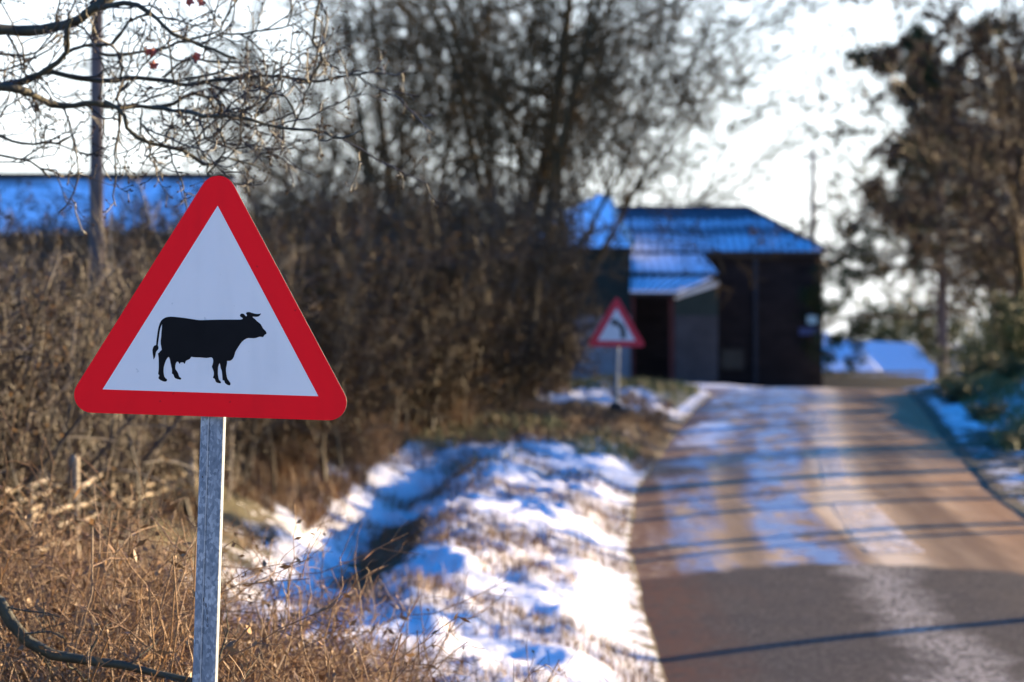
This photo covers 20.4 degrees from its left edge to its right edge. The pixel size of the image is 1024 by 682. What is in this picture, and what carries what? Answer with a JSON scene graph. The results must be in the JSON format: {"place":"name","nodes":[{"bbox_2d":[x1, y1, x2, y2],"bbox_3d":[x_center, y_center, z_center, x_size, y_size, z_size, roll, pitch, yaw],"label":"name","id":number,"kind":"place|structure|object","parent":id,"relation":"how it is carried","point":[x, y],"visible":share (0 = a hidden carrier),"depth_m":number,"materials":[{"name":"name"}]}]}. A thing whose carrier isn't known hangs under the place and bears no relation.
{"place":"outdoors","nodes":[
{"label":"outdoors","id":0,"kind":"place"},
{"bbox_2d":[4,560,450,681],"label":"thicket grass","id":1,"kind":"structure","parent":0,"point":[393,676],"depth_m":12.47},
{"bbox_2d":[15,391,491,603],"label":"dead grass","id":2,"kind":"structure","parent":0,"point":[310,489],"depth_m":22.16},
{"bbox_2d":[270,395,670,681],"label":"verge grass","id":3,"kind":"structure","parent":0,"point":[470,539],"depth_m":19.79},
{"bbox_2d":[0,0,1023,344],"label":"sky","id":4,"kind":"structure","parent":0,"point":[867,20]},
{"bbox_2d":[358,368,701,476],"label":"green grass","id":5,"kind":"structure","parent":0,"point":[684,389],"depth_m":29.88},
{"bbox_2d":[426,373,679,456],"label":"rough grass","id":6,"kind":"structure","parent":0,"point":[659,413],"depth_m":32.61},
{"bbox_2d":[116,345,1023,681],"bbox_3d":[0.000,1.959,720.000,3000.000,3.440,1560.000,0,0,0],"label":"ground","id":7,"kind":"structure","parent":0,"point":[606,597],"depth_m":19.89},
{"bbox_2d":[0,269,59,550],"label":"hedge shrub","id":8,"kind":"object","parent":7,"relation":"on","point":[4,403],"visible":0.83,"depth_m":11.75,"materials":[{"name":"brown plant"}]},
{"bbox_2d":[0,208,117,580],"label":"hedge shrub","id":9,"kind":"object","parent":7,"relation":"on","point":[30,328],"visible":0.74,"depth_m":12.97,"materials":[{"name":"brown plant"}]},
{"bbox_2d":[0,269,127,581],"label":"hedge shrub","id":10,"kind":"object","parent":7,"relation":"on","point":[46,460],"visible":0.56,"depth_m":12.86,"materials":[{"name":"brown plant"}]},
{"bbox_2d":[68,455,79,588],"bbox_3d":[-2.145,1.038,14.000,0.082,0.953,0.063,0,0,0],"label":"hedge stake","id":11,"kind":"object","parent":7,"relation":"on","point":[71,459],"visible":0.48,"depth_m":13.98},
{"bbox_2d":[0,177,153,317],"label":"hedge shrub","id":12,"kind":"object","parent":7,"relation":"on","point":[47,224],"visible":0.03,"depth_m":22.32,"materials":[{"name":"brown plant"}]},
{"bbox_2d":[40,197,128,541],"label":"pale stem","id":13,"kind":"object","parent":7,"relation":"on","point":[69,426],"visible":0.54,"depth_m":13.44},
{"bbox_2d":[2,188,166,317],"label":"hedge shrub","id":14,"kind":"object","parent":7,"relation":"on","point":[85,226],"visible":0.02,"depth_m":23.63,"materials":[{"name":"brown plant"}]},
{"bbox_2d":[0,179,172,296],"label":"hedge shrub","id":15,"kind":"object","parent":7,"relation":"on","point":[38,213],"visible":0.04,"depth_m":24.09,"materials":[{"name":"brown plant"}]},
{"bbox_2d":[4,216,176,459],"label":"hedge shrub","id":16,"kind":"object","parent":7,"relation":"on","point":[44,217],"visible":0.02,"depth_m":19.95,"materials":[{"name":"brown plant"}]},
{"bbox_2d":[0,445,184,557],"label":"laid hedge","id":17,"kind":"object","parent":7,"relation":"on","point":[82,486],"visible":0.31,"depth_m":13.85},
{"bbox_2d":[2,180,185,467],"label":"hedge shrub","id":18,"kind":"object","parent":7,"relation":"on","point":[86,204],"visible":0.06,"depth_m":20.83,"materials":[{"name":"brown plant"}]},
{"bbox_2d":[88,0,103,346],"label":"utility pole","id":19,"kind":"object","parent":7,"relation":"on","point":[96,188],"visible":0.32,"depth_m":17.96,"materials":[{"name":"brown wood"}]},
{"bbox_2d":[0,228,196,486],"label":"hedge shrub","id":20,"kind":"object","parent":7,"relation":"on","point":[73,294],"visible":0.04,"depth_m":18.14,"materials":[{"name":"brown plant"}]},
{"bbox_2d":[0,489,197,608],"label":"bramble bush","id":21,"kind":"object","parent":7,"relation":"on","point":[82,553],"visible":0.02,"depth_m":11.36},
{"bbox_2d":[0,145,199,535],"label":"hedge shrub","id":22,"kind":"object","parent":7,"relation":"on","point":[147,467],"visible":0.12,"depth_m":16.78,"materials":[{"name":"brown plant"}]},
{"bbox_2d":[0,212,200,577],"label":"hedge shrub","id":23,"kind":"object","parent":7,"relation":"on","point":[55,412],"visible":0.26,"depth_m":14.20,"materials":[{"name":"brown plant"}]},
{"bbox_2d":[0,204,200,539],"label":"hedge shrub","id":24,"kind":"object","parent":7,"relation":"on","point":[95,312],"visible":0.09,"depth_m":16.27,"materials":[{"name":"brown plant"}]},
{"bbox_2d":[0,172,236,307],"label":"long barn","id":25,"kind":"structure","parent":7,"relation":"on","point":[38,188],"depth_m":62.02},
{"bbox_2d":[0,197,243,574],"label":"hedge shrub","id":26,"kind":"object","parent":7,"relation":"on","point":[103,428],"visible":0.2,"depth_m":15.19,"materials":[{"name":"brown plant"}]},
{"bbox_2d":[0,487,245,681],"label":"bramble bush","id":27,"kind":"object","parent":7,"relation":"on","point":[119,537],"visible":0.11,"depth_m":9.36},
{"bbox_2d":[0,500,271,641],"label":"bramble bush","id":28,"kind":"object","parent":7,"relation":"on","point":[87,565],"visible":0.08,"depth_m":10.03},
{"bbox_2d":[9,179,273,530],"bbox_3d":[-2.398,0.091,17.737,1.699,2.336,2.167,0,0,-36],"label":"hedge shrub","id":29,"kind":"object","parent":7,"relation":"on","point":[170,439],"visible":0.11,"depth_m":17.79,"materials":[{"name":"brown plant"}]},
{"bbox_2d":[0,468,313,676],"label":"bramble bush","id":30,"kind":"object","parent":7,"relation":"on","point":[103,489],"visible":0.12,"depth_m":10.37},
{"bbox_2d":[0,460,353,681],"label":"bramble bush","id":31,"kind":"object","parent":7,"relation":"on","point":[18,531],"visible":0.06,"depth_m":10.94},
{"bbox_2d":[41,193,326,528],"bbox_3d":[-2.173,0.153,18.788,1.638,2.280,2.014,0,0,31],"label":"hedge shrub","id":32,"kind":"object","parent":7,"relation":"on","point":[186,509],"visible":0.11,"depth_m":18.76,"materials":[{"name":"brown plant"}]},
{"bbox_2d":[0,530,385,663],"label":"bramble bush","id":33,"kind":"object","parent":7,"relation":"on","point":[195,577],"visible":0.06,"depth_m":10.50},
{"bbox_2d":[0,445,398,681],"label":"bramble bush","id":34,"kind":"object","parent":7,"relation":"on","point":[325,615],"visible":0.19,"depth_m":9.10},
{"bbox_2d":[86,165,316,267],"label":"hedge shrub","id":35,"kind":"object","parent":7,"relation":"on","point":[133,182],"visible":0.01,"depth_m":28.98,"materials":[{"name":"brown plant"}]},
{"bbox_2d":[0,481,417,681],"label":"bramble bush","id":36,"kind":"object","parent":7,"relation":"on","point":[4,635],"visible":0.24,"depth_m":8.77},
{"bbox_2d":[74,176,346,681],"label":"cattle sign","id":37,"kind":"object","parent":7,"relation":"on","point":[211,328],"visible":1,"depth_m":6.30,"materials":[{"name":"grey metal"}]},
{"bbox_2d":[1,515,425,681],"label":"bramble bush","id":38,"kind":"object","parent":7,"relation":"on","point":[402,617],"visible":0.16,"depth_m":9.16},
{"bbox_2d":[0,481,431,681],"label":"bramble bush","id":39,"kind":"object","parent":7,"relation":"on","point":[86,570],"visible":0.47,"depth_m":8.31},
{"bbox_2d":[0,443,444,681],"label":"bramble bush","id":40,"kind":"object","parent":7,"relation":"on","point":[120,544],"visible":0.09,"depth_m":10.08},
{"bbox_2d":[0,0,446,243],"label":"oak tree","id":41,"kind":"object","parent":7,"relation":"on","point":[68,25],"visible":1,"depth_m":8.72,"materials":[{"name":"brown plant"}]},
{"bbox_2d":[120,180,335,494],"bbox_3d":[-2.088,-0.026,21.058,1.682,2.342,2.068,0,0,-31],"label":"hedge shrub","id":42,"kind":"object","parent":7,"relation":"on","point":[249,448],"visible":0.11,"depth_m":20.66,"materials":[{"name":"brown plant"}]},
{"bbox_2d":[0,407,461,681],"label":"bramble bush","id":43,"kind":"object","parent":7,"relation":"on","point":[150,544],"visible":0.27,"depth_m":9.15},
{"bbox_2d":[118,197,349,479],"bbox_3d":[-2.337,-0.038,21.670,1.592,2.207,2.110,0,0,-39],"label":"hedge shrub","id":44,"kind":"object","parent":7,"relation":"on","point":[279,244],"visible":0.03,"depth_m":21.56,"materials":[{"name":"brown plant"}]},
{"bbox_2d":[1,540,466,681],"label":"bramble bush","id":45,"kind":"object","parent":7,"relation":"on","point":[190,583],"visible":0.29,"depth_m":8.40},
{"bbox_2d":[0,498,473,681],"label":"bramble bush","id":46,"kind":"object","parent":7,"relation":"on","point":[31,574],"visible":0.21,"depth_m":8.48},
{"bbox_2d":[67,508,407,681],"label":"bramble bush","id":47,"kind":"object","parent":7,"relation":"on","point":[304,612],"visible":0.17,"depth_m":9.43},
{"bbox_2d":[61,509,417,681],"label":"bramble bush","id":48,"kind":"object","parent":7,"relation":"on","point":[352,604],"visible":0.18,"depth_m":9.72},
{"bbox_2d":[4,567,477,681],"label":"bramble bush","id":49,"kind":"object","parent":7,"relation":"on","point":[252,623],"visible":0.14,"depth_m":8.99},
{"bbox_2d":[0,511,484,681],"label":"bramble bush","id":50,"kind":"object","parent":7,"relation":"on","point":[174,656],"visible":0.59,"depth_m":7.63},
{"bbox_2d":[118,178,396,482],"bbox_3d":[-1.851,-0.082,22.886,2.340,2.449,1.766,0,0,22],"label":"hedge shrub","id":51,"kind":"object","parent":7,"relation":"on","point":[323,293],"visible":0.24,"depth_m":22.75,"materials":[{"name":"brown plant"}]},
{"bbox_2d":[9,535,515,681],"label":"bramble bush","id":52,"kind":"object","parent":7,"relation":"on","point":[131,577],"visible":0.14,"depth_m":8.80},
{"bbox_2d":[0,497,561,681],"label":"bramble bush","id":53,"kind":"object","parent":7,"relation":"on","point":[135,555],"visible":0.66,"depth_m":7.75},
{"bbox_2d":[59,0,529,227],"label":"bare tree","id":54,"kind":"object","parent":7,"relation":"on","point":[276,112],"visible":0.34,"depth_m":53.51,"materials":[{"name":"brown plant"}]},
{"bbox_2d":[254,418,341,477],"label":"bramble bush","id":55,"kind":"object","parent":7,"relation":"on","point":[291,450],"visible":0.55,"depth_m":22.73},
{"bbox_2d":[20,546,578,681],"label":"bramble bush","id":56,"kind":"object","parent":7,"relation":"on","point":[335,666],"visible":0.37,"depth_m":8.50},
{"bbox_2d":[161,163,454,481],"bbox_3d":[-1.929,-0.151,23.554,2.557,2.675,1.929,0,0,30],"label":"hedge shrub","id":57,"kind":"object","parent":7,"relation":"on","point":[305,242],"visible":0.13,"depth_m":23.48,"materials":[{"name":"brown plant"}]},
{"bbox_2d":[249,168,413,466],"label":"hedge shrub","id":58,"kind":"object","parent":7,"relation":"on","point":[336,443],"visible":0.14,"depth_m":24.16,"materials":[{"name":"brown plant"}]},
{"bbox_2d":[0,460,668,681],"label":"bramble bush","id":59,"kind":"object","parent":7,"relation":"on","point":[231,643],"visible":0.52,"depth_m":7.87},
{"bbox_2d":[0,595,260,681],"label":"dark branch","id":60,"kind":"object","parent":59,"relation":"on","point":[12,623],"visible":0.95,"depth_m":7.39,"materials":[{"name":"brown wood"}]},
{"bbox_2d":[309,413,407,475],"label":"bramble bush","id":61,"kind":"object","parent":7,"relation":"on","point":[353,453],"visible":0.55,"depth_m":24.96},
{"bbox_2d":[236,163,489,463],"bbox_3d":[-1.693,-0.182,25.351,2.691,2.816,2.030,0,0,41],"label":"hedge shrub","id":62,"kind":"object","parent":7,"relation":"on","point":[381,401],"visible":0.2,"depth_m":25.27,"materials":[{"name":"brown plant"}]},
{"bbox_2d":[260,173,465,436],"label":"hedge shrub","id":63,"kind":"object","parent":7,"relation":"on","point":[416,261],"visible":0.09,"depth_m":27.45,"materials":[{"name":"brown plant"}]},
{"bbox_2d":[264,167,476,434],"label":"hedge shrub","id":64,"kind":"object","parent":7,"relation":"on","point":[399,365],"visible":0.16,"depth_m":26.63,"materials":[{"name":"brown plant"}]},
{"bbox_2d":[345,400,409,451],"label":"bramble bush","id":65,"kind":"object","parent":7,"relation":"on","point":[379,434],"visible":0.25,"depth_m":26.32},
{"bbox_2d":[64,0,695,225],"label":"bare tree","id":66,"kind":"object","parent":7,"relation":"on","point":[356,91],"visible":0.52,"depth_m":46.58,"materials":[{"name":"brown plant"}]},
{"bbox_2d":[286,166,475,438],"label":"hedge shrub","id":67,"kind":"object","parent":7,"relation":"on","point":[419,328],"visible":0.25,"depth_m":27.95,"materials":[{"name":"brown plant"}]},
{"bbox_2d":[193,0,605,212],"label":"bare tree","id":68,"kind":"object","parent":7,"relation":"on","point":[388,130],"visible":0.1,"depth_m":55.89,"materials":[{"name":"brown plant"}]},
{"bbox_2d":[300,174,529,427],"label":"hedge shrub","id":69,"kind":"object","parent":7,"relation":"on","point":[483,368],"visible":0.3,"depth_m":29.97,"materials":[{"name":"brown plant"}]},
{"bbox_2d":[310,164,539,438],"bbox_3d":[-1.002,-0.353,29.122,2.787,2.916,2.102,0,0,-5],"label":"hedge shrub","id":70,"kind":"object","parent":7,"relation":"on","point":[433,418],"visible":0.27,"depth_m":29.04,"materials":[{"name":"brown plant"}]},
{"bbox_2d":[419,380,489,428],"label":"bramble bush","id":71,"kind":"object","parent":7,"relation":"on","point":[470,417],"visible":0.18,"depth_m":29.85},
{"bbox_2d":[337,167,572,416],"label":"hedge shrub","id":72,"kind":"object","parent":7,"relation":"on","point":[502,357],"visible":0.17,"depth_m":32.47,"materials":[{"name":"brown plant"}]},
{"bbox_2d":[374,172,547,418],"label":"hedge shrub","id":73,"kind":"object","parent":7,"relation":"on","point":[489,306],"visible":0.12,"depth_m":31.09,"materials":[{"name":"brown plant"}]},
{"bbox_2d":[199,0,812,350],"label":"bare tree","id":74,"kind":"object","parent":7,"relation":"on","point":[555,164],"visible":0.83,"depth_m":43.03,"materials":[{"name":"brown plant"}]},
{"bbox_2d":[420,173,602,409],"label":"hedge shrub","id":75,"kind":"object","parent":7,"relation":"on","point":[523,313],"visible":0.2,"depth_m":33.34,"materials":[{"name":"brown plant"}]},
{"bbox_2d":[440,171,586,404],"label":"hedge shrub","id":76,"kind":"object","parent":7,"relation":"on","point":[523,304],"visible":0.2,"depth_m":34.36,"materials":[{"name":"brown plant"}]},
{"bbox_2d":[455,172,610,403],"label":"hedge shrub","id":77,"kind":"object","parent":7,"relation":"on","point":[549,312],"visible":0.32,"depth_m":35.18,"materials":[{"name":"brown plant"}]},
{"bbox_2d":[470,169,604,364],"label":"hedge shrub","id":78,"kind":"object","parent":7,"relation":"on","point":[574,274],"visible":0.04,"depth_m":41.26,"materials":[{"name":"brown plant"}]},
{"bbox_2d":[457,161,630,388],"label":"hedge shrub","id":79,"kind":"object","parent":7,"relation":"on","point":[543,232],"visible":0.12,"depth_m":36.68,"materials":[{"name":"brown plant"}]},
{"bbox_2d":[335,0,759,235],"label":"bare tree","id":80,"kind":"object","parent":7,"relation":"on","point":[435,18],"visible":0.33,"depth_m":48.25,"materials":[{"name":"brown plant"}]},
{"bbox_2d":[480,163,643,394],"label":"hedge shrub","id":81,"kind":"object","parent":7,"relation":"on","point":[579,347],"visible":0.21,"depth_m":37.78,"materials":[{"name":"brown plant"}]},
{"bbox_2d":[270,0,866,376],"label":"bare tree","id":82,"kind":"object","parent":7,"relation":"on","point":[587,124],"visible":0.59,"depth_m":47.32,"materials":[{"name":"brown plant"}]},
{"bbox_2d":[541,194,634,381],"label":"shed","id":83,"kind":"structure","parent":7,"relation":"on","point":[615,290],"depth_m":76.02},
{"bbox_2d":[589,298,643,412],"bbox_3d":[1.248,0.237,34.040,0.665,1.504,0.280,0,0,0],"label":"bend sign","id":84,"kind":"object","parent":7,"relation":"on","point":[616,329],"visible":0.87,"depth_m":34.00,"materials":[{"name":"red metal"}]},
{"bbox_2d":[421,0,878,251],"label":"bare tree","id":85,"kind":"object","parent":7,"relation":"on","point":[601,167],"visible":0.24,"depth_m":88.44,"materials":[{"name":"brown plant"}]},
{"bbox_2d":[616,206,827,387],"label":"barn","id":86,"kind":"structure","parent":7,"relation":"on","point":[688,329],"depth_m":80.00,"materials":[{"name":"wood"}]},
{"bbox_2d":[720,348,744,370],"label":"window","id":87,"kind":"structure","parent":86,"relation":"in","point":[731,359],"depth_m":79.96,"materials":[{"name":"grey glass"}]},
{"bbox_2d":[823,371,925,388],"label":"board fence","id":88,"kind":"object","parent":7,"relation":"on","point":[881,379],"visible":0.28,"depth_m":85.99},
{"bbox_2d":[735,0,1023,343],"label":"brown leaved tree","id":89,"kind":"object","parent":7,"relation":"on","point":[931,16],"visible":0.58,"depth_m":71.79,"materials":[{"name":"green plant"}]},
{"bbox_2d":[746,0,1023,345],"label":"brown leaved tree","id":90,"kind":"object","parent":7,"relation":"on","point":[1014,196],"visible":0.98,"depth_m":59.47,"materials":[{"name":"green plant"}]},
{"bbox_2d":[823,332,948,388],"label":"outbuilding","id":91,"kind":"structure","parent":7,"relation":"on","point":[889,356],"depth_m":95.99,"materials":[{"name":"brick"}]},
{"bbox_2d":[840,279,970,354],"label":"evergreen shrub","id":92,"kind":"object","parent":7,"relation":"on","point":[882,331],"visible":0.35,"depth_m":103.45,"materials":[{"name":"green plant"}]},
{"bbox_2d":[795,24,1018,339],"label":"bare tree","id":93,"kind":"object","parent":7,"relation":"on","point":[901,246],"visible":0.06,"depth_m":95.54,"materials":[{"name":"brown plant"}]},
{"bbox_2d":[793,10,1023,380],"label":"pine tree","id":94,"kind":"object","parent":7,"relation":"on","point":[916,30],"visible":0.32,"depth_m":79.31,"materials":[{"name":"green plant"}]},
{"bbox_2d":[867,279,974,349],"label":"bare tree","id":95,"kind":"object","parent":7,"relation":"on","point":[913,301],"visible":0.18,"depth_m":150.29,"materials":[{"name":"brown plant"}]},
{"bbox_2d":[820,72,1023,316],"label":"bare tree","id":96,"kind":"object","parent":7,"relation":"on","point":[928,243],"visible":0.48,"depth_m":71.91,"materials":[{"name":"brown plant"}]},
{"bbox_2d":[852,79,1019,322],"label":"brown leaved tree","id":97,"kind":"object","parent":7,"relation":"on","point":[884,105],"visible":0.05,"depth_m":97.77,"materials":[{"name":"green plant"}]},
{"bbox_2d":[891,283,984,377],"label":"evergreen shrub","id":98,"kind":"object","parent":7,"relation":"on","point":[926,344],"visible":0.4,"depth_m":99.44,"materials":[{"name":"green plant"}]},
{"bbox_2d":[865,17,1023,309],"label":"brown leaved tree","id":99,"kind":"object","parent":7,"relation":"on","point":[953,285],"visible":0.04,"depth_m":85.24,"materials":[{"name":"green plant"}]},
{"bbox_2d":[867,116,1022,372],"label":"bare tree","id":100,"kind":"object","parent":7,"relation":"on","point":[980,311],"visible":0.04,"depth_m":86.31,"materials":[{"name":"brown plant"}]},
{"bbox_2d":[913,313,1007,378],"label":"evergreen shrub","id":101,"kind":"object","parent":7,"relation":"on","point":[962,354],"visible":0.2,"depth_m":72.02,"materials":[{"name":"green plant"}]},
{"bbox_2d":[934,373,1000,404],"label":"shrub","id":102,"kind":"object","parent":7,"relation":"on","point":[953,398],"visible":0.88,"depth_m":37.94,"materials":[{"name":"green plant"}]},
{"bbox_2d":[952,346,1006,377],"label":"shrub","id":103,"kind":"object","parent":7,"relation":"on","point":[965,369],"visible":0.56,"depth_m":46.97,"materials":[{"name":"green plant"}]},
{"bbox_2d":[954,297,1015,368],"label":"evergreen shrub","id":104,"kind":"object","parent":7,"relation":"on","point":[973,339],"visible":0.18,"depth_m":64.80,"materials":[{"name":"green plant"}]},
{"bbox_2d":[962,397,1008,421],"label":"shrub","id":105,"kind":"object","parent":7,"relation":"on","point":[994,408],"visible":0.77,"depth_m":34.47,"materials":[{"name":"green plant"}]},
{"bbox_2d":[962,274,1023,364],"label":"evergreen shrub","id":106,"kind":"object","parent":7,"relation":"on","point":[1016,341],"visible":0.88,"depth_m":56.77,"materials":[{"name":"green plant"}]},
{"bbox_2d":[979,424,1023,450],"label":"shrub","id":107,"kind":"object","parent":7,"relation":"on","point":[1010,437],"visible":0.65,"depth_m":30.46,"materials":[{"name":"green plant"}]},
{"bbox_2d":[992,352,1023,381],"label":"shrub","id":108,"kind":"object","parent":7,"relation":"on","point":[1015,366],"visible":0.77,"depth_m":40.91,"materials":[{"name":"green plant"}]},
{"bbox_2d":[628,387,1023,681],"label":"road","id":109,"kind":"structure","parent":0,"point":[800,534],"depth_m":21.16,"materials":[{"name":"asphalt"}]},
{"bbox_2d":[924,359,1023,466],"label":"bank grass","id":110,"kind":"structure","parent":0,"point":[987,377],"depth_m":36.90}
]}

